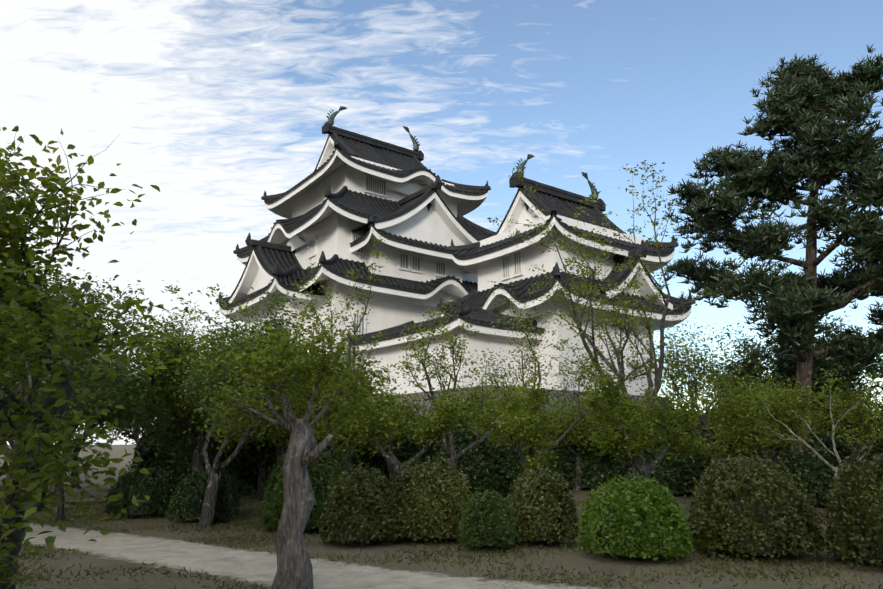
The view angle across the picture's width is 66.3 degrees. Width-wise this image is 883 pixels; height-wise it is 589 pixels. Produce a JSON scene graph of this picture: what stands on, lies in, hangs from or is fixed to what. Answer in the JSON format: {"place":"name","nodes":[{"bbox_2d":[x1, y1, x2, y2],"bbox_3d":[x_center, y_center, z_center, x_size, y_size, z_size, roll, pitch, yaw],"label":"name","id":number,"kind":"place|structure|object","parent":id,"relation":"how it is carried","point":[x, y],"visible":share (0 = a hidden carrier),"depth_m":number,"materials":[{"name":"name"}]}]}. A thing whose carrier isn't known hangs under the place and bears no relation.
{"place":"outdoors","nodes":[
{"label":"outdoors","id":0,"kind":"place"},
{"bbox_2d":[301,390,402,454],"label":"cherry tree","id":1,"kind":"object","parent":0,"point":[359,438],"depth_m":24.90,"materials":[{"name":"green plant"}]},
{"bbox_2d":[0,445,882,588],"bbox_3d":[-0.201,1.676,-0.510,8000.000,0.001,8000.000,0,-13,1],"label":"ground","id":2,"kind":"structure","parent":0,"point":[582,562],"depth_m":10.25,"materials":[{"name":"green plant"}]},
{"bbox_2d":[8,309,127,448],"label":"cherry tree","id":3,"kind":"object","parent":2,"relation":"on","point":[86,368],"depth_m":21.32,"materials":[{"name":"green plant"}]},
{"bbox_2d":[0,249,166,500],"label":"cherry tree","id":4,"kind":"object","parent":2,"relation":"on","point":[100,380],"depth_m":13.46,"materials":[{"name":"green plant"}]},
{"bbox_2d":[0,279,176,511],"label":"cherry tree","id":5,"kind":"object","parent":2,"relation":"on","point":[128,312],"depth_m":18.29,"materials":[{"name":"green plant"}]},
{"bbox_2d":[0,125,195,588],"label":"cherry tree","id":6,"kind":"object","parent":2,"relation":"on","point":[13,234],"depth_m":5.91,"materials":[{"name":"green plant"}]},
{"bbox_2d":[57,328,139,487],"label":"tree","id":7,"kind":"object","parent":2,"relation":"on","point":[75,459],"depth_m":28.14,"materials":[{"name":"plant"}]},
{"bbox_2d":[0,333,212,521],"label":"cherry tree","id":8,"kind":"object","parent":2,"relation":"on","point":[133,392],"depth_m":15.77,"materials":[{"name":"green plant"}]},
{"bbox_2d":[102,464,180,518],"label":"azalea bush","id":9,"kind":"object","parent":2,"relation":"on","point":[128,482],"depth_m":16.38,"materials":[{"name":"green plant"}]},
{"bbox_2d":[87,323,206,469],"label":"cherry tree","id":10,"kind":"object","parent":2,"relation":"on","point":[144,452],"depth_m":25.20,"materials":[{"name":"green plant"}]},
{"bbox_2d":[126,420,204,483],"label":"evergreen bush","id":11,"kind":"object","parent":2,"relation":"on","point":[147,461],"depth_m":25.33,"materials":[{"name":"green plant"}]},
{"bbox_2d":[100,322,246,444],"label":"cherry tree","id":12,"kind":"object","parent":2,"relation":"on","point":[115,431],"depth_m":28.91,"materials":[{"name":"green plant"}]},
{"bbox_2d":[98,300,256,471],"bbox_3d":[-5.984,3.032,17.348,4.033,5.433,6.113,0,-13,1],"label":"cherry tree","id":13,"kind":"object","parent":2,"relation":"on","point":[176,364],"depth_m":16.99,"materials":[{"name":"green plant"}]},
{"bbox_2d":[136,353,222,466],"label":"cherry tree","id":14,"kind":"object","parent":2,"relation":"on","point":[184,416],"depth_m":19.94,"materials":[{"name":"green plant"}]},
{"bbox_2d":[163,466,244,523],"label":"azalea bush","id":15,"kind":"object","parent":2,"relation":"on","point":[195,481],"depth_m":15.39,"materials":[{"name":"green plant"}]},
{"bbox_2d":[114,309,299,500],"bbox_3d":[-7.195,3.485,22.245,6.016,6.670,7.322,0,-13,1],"label":"cherry tree","id":16,"kind":"object","parent":2,"relation":"on","point":[168,431],"depth_m":20.56,"materials":[{"name":"green plant"}]},
{"bbox_2d":[142,287,321,527],"bbox_3d":[-4.802,2.697,15.885,3.888,5.489,6.529,8,-15,-33],"label":"cherry tree","id":17,"kind":"object","parent":2,"relation":"on","point":[220,367],"depth_m":15.01,"materials":[{"name":"green plant"}]},
{"bbox_2d":[195,393,333,500],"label":"cherry tree","id":18,"kind":"object","parent":2,"relation":"on","point":[260,464],"depth_m":21.90,"materials":[{"name":"brown plant"}]},
{"bbox_2d":[162,232,389,473],"bbox_3d":[-4.019,2.140,19.190,5.118,7.989,9.103,0,-13,1],"label":"cherry tree","id":19,"kind":"object","parent":2,"relation":"on","point":[296,315],"depth_m":19.86,"materials":[{"name":"green plant"}]},
{"bbox_2d":[214,345,370,460],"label":"cherry tree","id":20,"kind":"object","parent":2,"relation":"on","point":[254,438],"depth_m":19.26,"materials":[{"name":"green plant"}]},
{"bbox_2d":[183,317,406,588],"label":"old cherry tree","id":21,"kind":"object","parent":2,"relation":"on","point":[310,364],"depth_m":8.62,"materials":[{"name":"green plant"}]},
{"bbox_2d":[257,442,343,532],"bbox_3d":[-2.855,4.061,14.384,2.055,1.910,2.013,0,-13,1],"label":"azalea bush","id":22,"kind":"object","parent":2,"relation":"on","point":[325,468],"depth_m":13.88,"materials":[{"name":"green plant"}]},
{"bbox_2d":[232,345,389,464],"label":"cherry tree","id":23,"kind":"object","parent":2,"relation":"on","point":[298,415],"depth_m":16.48,"materials":[{"name":"green plant"}]},
{"bbox_2d":[266,432,363,486],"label":"evergreen bush","id":24,"kind":"object","parent":2,"relation":"on","point":[355,461],"visible":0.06,"depth_m":22.76,"materials":[{"name":"green plant"}]},
{"bbox_2d":[22,522,635,588],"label":"footpath","id":25,"kind":"structure","parent":2,"relation":"on","point":[251,566],"depth_m":10.06,"materials":[{"name":"beige concrete"}]},
{"bbox_2d":[314,462,400,547],"bbox_3d":[-1.507,3.835,12.384,1.653,1.482,1.596,0,-13,1],"label":"azalea bush","id":26,"kind":"object","parent":2,"relation":"on","point":[368,483],"depth_m":11.93,"materials":[{"name":"green plant"}]},
{"bbox_2d":[350,434,406,482],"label":"evergreen bush","id":27,"kind":"object","parent":2,"relation":"on","point":[378,461],"depth_m":25.24,"materials":[{"name":"green plant"}]},
{"bbox_2d":[354,384,431,485],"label":"cherry tree","id":28,"kind":"object","parent":2,"relation":"on","point":[411,412],"depth_m":23.66,"materials":[{"name":"green plant"}]},
{"bbox_2d":[337,373,466,473],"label":"cherry tree","id":29,"kind":"object","parent":2,"relation":"on","point":[444,412],"depth_m":15.75,"materials":[{"name":"green plant"}]},
{"bbox_2d":[396,414,445,474],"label":"evergreen bush","id":30,"kind":"object","parent":2,"relation":"on","point":[411,451],"depth_m":25.86,"materials":[{"name":"green plant"}]},
{"bbox_2d":[20,507,826,588],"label":"fallen leaves","id":31,"kind":"object","parent":2,"relation":"on","point":[363,565],"visible":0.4,"depth_m":9.34,"materials":[{"name":"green plant"}]},
{"bbox_2d":[389,455,472,541],"bbox_3d":[-0.214,3.892,12.929,1.980,1.615,1.961,0,-13,1],"label":"azalea bush","id":32,"kind":"object","parent":2,"relation":"on","point":[450,487],"depth_m":12.29,"materials":[{"name":"green plant"}]},
{"bbox_2d":[215,122,695,396],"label":"castle keep","id":33,"kind":"structure","parent":2,"relation":"on","point":[346,200],"depth_m":39.59,"materials":[{"name":"white paint"}]},
{"bbox_2d":[326,106,600,199],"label":"roof ornaments","id":34,"kind":"object","parent":33,"relation":"on","point":[332,116],"visible":0.9,"depth_m":40.80,"materials":[{"name":"green metal"}]},
{"bbox_2d":[423,387,505,458],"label":"tree","id":35,"kind":"object","parent":2,"relation":"on","point":[457,398],"depth_m":26.56,"materials":[{"name":"green plant"}]},
{"bbox_2d":[435,418,520,494],"bbox_3d":[1.213,5.829,24.190,3.222,2.710,3.346,0,-13,1],"label":"evergreen bush","id":36,"kind":"object","parent":2,"relation":"on","point":[504,464],"depth_m":23.00,"materials":[{"name":"green plant"}]},
{"bbox_2d":[440,377,521,449],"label":"cherry tree","id":37,"kind":"object","parent":2,"relation":"on","point":[467,412],"depth_m":25.33,"materials":[{"name":"green plant"}]},
{"bbox_2d":[391,299,571,470],"bbox_3d":[0.243,3.599,21.368,7.170,6.099,4.394,11,-16,-40],"label":"cherry tree","id":38,"kind":"object","parent":2,"relation":"on","point":[451,341],"depth_m":20.57,"materials":[{"name":"green plant"}]},
{"bbox_2d":[457,488,521,549],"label":"azalea bush","id":39,"kind":"object","parent":2,"relation":"on","point":[492,509],"depth_m":11.35,"materials":[{"name":"green plant"}]},
{"bbox_2d":[462,379,580,472],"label":"cherry tree","id":40,"kind":"object","parent":2,"relation":"on","point":[522,417],"depth_m":17.02,"materials":[{"name":"green plant"}]},
{"bbox_2d":[373,385,669,417],"bbox_3d":[-1.678,8.818,40.715,19.960,4.900,28.820,9,-15,-35],"label":"stone base","id":41,"kind":"object","parent":2,"relation":"on","point":[573,393],"depth_m":31.61,"materials":[{"name":"grey stone"}]},
{"bbox_2d":[495,415,562,480],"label":"evergreen bush","id":42,"kind":"object","parent":2,"relation":"on","point":[553,460],"depth_m":26.38,"materials":[{"name":"green plant"}]},
{"bbox_2d":[507,461,580,545],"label":"azalea bush","id":43,"kind":"object","parent":2,"relation":"on","point":[529,485],"depth_m":11.95,"materials":[{"name":"green plant"}]},
{"bbox_2d":[455,281,645,470],"bbox_3d":[3.334,3.108,23.119,7.482,7.771,4.700,4,-13,-19],"label":"cherry tree","id":44,"kind":"object","parent":2,"relation":"on","point":[534,353],"depth_m":22.92,"materials":[{"name":"green plant"}]},
{"bbox_2d":[541,392,613,490],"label":"cherry tree","id":45,"kind":"object","parent":2,"relation":"on","point":[566,427],"depth_m":26.34,"materials":[{"name":"green plant"}]},
{"bbox_2d":[557,405,615,488],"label":"evergreen bush","id":46,"kind":"object","parent":2,"relation":"on","point":[605,466],"depth_m":26.37,"materials":[{"name":"green plant"}]},
{"bbox_2d":[542,398,651,487],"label":"tree","id":47,"kind":"object","parent":2,"relation":"on","point":[594,448],"depth_m":26.48,"materials":[{"name":"green plant"}]},
{"bbox_2d":[575,468,695,561],"bbox_3d":[3.087,3.534,10.909,1.874,1.430,1.780,0,-13,1],"label":"bush","id":48,"kind":"object","parent":2,"relation":"on","point":[651,500],"depth_m":10.39,"materials":[{"name":"green plant"}]},
{"bbox_2d":[562,394,709,479],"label":"cherry tree","id":49,"kind":"object","parent":2,"relation":"on","point":[587,424],"depth_m":24.88,"materials":[{"name":"green plant"}]},
{"bbox_2d":[487,160,788,481],"bbox_3d":[5.917,1.323,22.110,8.918,10.829,9.896,0,-13,1],"label":"cherry tree","id":50,"kind":"object","parent":2,"relation":"on","point":[629,262],"depth_m":20.67,"materials":[{"name":"green plant"}]},
{"bbox_2d":[571,358,726,481],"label":"cherry tree","id":51,"kind":"object","parent":2,"relation":"on","point":[633,418],"depth_m":15.26,"materials":[{"name":"green plant"}]},
{"bbox_2d":[611,424,703,494],"bbox_3d":[7.840,5.890,24.473,3.576,2.717,3.318,0,-13,1],"label":"evergreen bush","id":52,"kind":"object","parent":2,"relation":"on","point":[695,470],"depth_m":23.35,"materials":[{"name":"green plant"}]},
{"bbox_2d":[650,397,714,471],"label":"tree","id":53,"kind":"object","parent":2,"relation":"on","point":[703,463],"depth_m":26.88,"materials":[{"name":"green plant"}]},
{"bbox_2d":[632,297,789,467],"bbox_3d":[8.787,3.632,22.325,5.594,6.413,5.034,0,-13,1],"label":"cherry tree","id":54,"kind":"object","parent":2,"relation":"on","point":[684,368],"depth_m":21.91,"materials":[{"name":"green plant"}]},
{"bbox_2d":[690,386,749,462],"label":"tree","id":55,"kind":"object","parent":2,"relation":"on","point":[713,434],"visible":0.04,"depth_m":26.80,"materials":[{"name":"green plant"}]},
{"bbox_2d":[684,449,827,561],"bbox_3d":[5.084,3.456,11.194,2.344,1.722,2.172,0,-13,1],"label":"azalea bush","id":56,"kind":"object","parent":2,"relation":"on","point":[722,480],"depth_m":10.62,"materials":[{"name":"green plant"}]},
{"bbox_2d":[697,372,822,460],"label":"cherry tree","id":57,"kind":"object","parent":2,"relation":"on","point":[741,412],"depth_m":23.14,"materials":[{"name":"green plant"}]},
{"bbox_2d":[695,334,835,400],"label":"tree","id":58,"kind":"object","parent":2,"relation":"on","point":[746,369],"depth_m":32.94,"materials":[{"name":"green plant"}]},
{"bbox_2d":[655,45,882,507],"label":"pine tree","id":59,"kind":"object","parent":2,"relation":"on","point":[798,82],"depth_m":20.08,"materials":[{"name":"green plant"}]},
{"bbox_2d":[683,364,855,500],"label":"cherry tree","id":60,"kind":"object","parent":2,"relation":"on","point":[740,405],"depth_m":16.69,"materials":[{"name":"green plant"}]},
{"bbox_2d":[735,363,882,476],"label":"crape myrtle tree","id":61,"kind":"object","parent":2,"relation":"on","point":[880,436],"depth_m":13.92,"materials":[{"name":"green plant"}]},
{"bbox_2d":[771,425,863,505],"bbox_3d":[11.117,5.114,20.115,3.071,2.341,3.034,0,-13,1],"label":"evergreen bush","id":62,"kind":"object","parent":2,"relation":"on","point":[818,463],"depth_m":19.25,"materials":[{"name":"green plant"}]},
{"bbox_2d":[755,345,880,409],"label":"tree","id":63,"kind":"object","parent":2,"relation":"on","point":[787,368],"depth_m":27.12,"materials":[{"name":"green plant"}]},
{"bbox_2d":[760,311,882,399],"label":"tree","id":64,"kind":"object","parent":2,"relation":"on","point":[856,329],"depth_m":38.16,"materials":[{"name":"green plant"}]},
{"bbox_2d":[810,373,882,455],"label":"cherry tree","id":65,"kind":"object","parent":2,"relation":"on","point":[857,421],"depth_m":22.60,"materials":[{"name":"green plant"}]},
{"bbox_2d":[811,397,882,463],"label":"tree","id":66,"kind":"object","parent":2,"relation":"on","point":[877,447],"depth_m":24.79,"materials":[{"name":"green plant"}]},
{"bbox_2d":[818,441,882,567],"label":"azalea bush","id":67,"kind":"object","parent":2,"relation":"on","point":[848,499],"depth_m":10.02,"materials":[{"name":"green plant"}]},
{"bbox_2d":[844,372,882,421],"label":"cherry tree","id":68,"kind":"object","parent":2,"relation":"on","point":[881,387],"visible":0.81,"depth_m":16.08,"materials":[{"name":"green plant"}]},
{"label":"pine trunk","id":69,"kind":"object","parent":2,"relation":"on","visible":0},
{"bbox_2d":[828,207,882,356],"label":"pine tree","id":70,"kind":"object","parent":69,"relation":"attached to","point":[876,317],"visible":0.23,"depth_m":23.38,"materials":[{"name":"green plant"}]},
{"bbox_2d":[0,0,882,444],"label":"sky","id":71,"kind":"structure","parent":0,"point":[216,105],"materials":[{"name":"blue"}]},
{"bbox_2d":[713,427,777,464],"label":"tree","id":72,"kind":"object","parent":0,"point":[743,454],"depth_m":26.23,"materials":[{"name":"green plant"}]},
{"bbox_2d":[853,395,882,419],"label":"cherry tree","id":73,"kind":"object","parent":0,"point":[868,404],"depth_m":20.56,"materials":[{"name":"green plant"}]}
]}

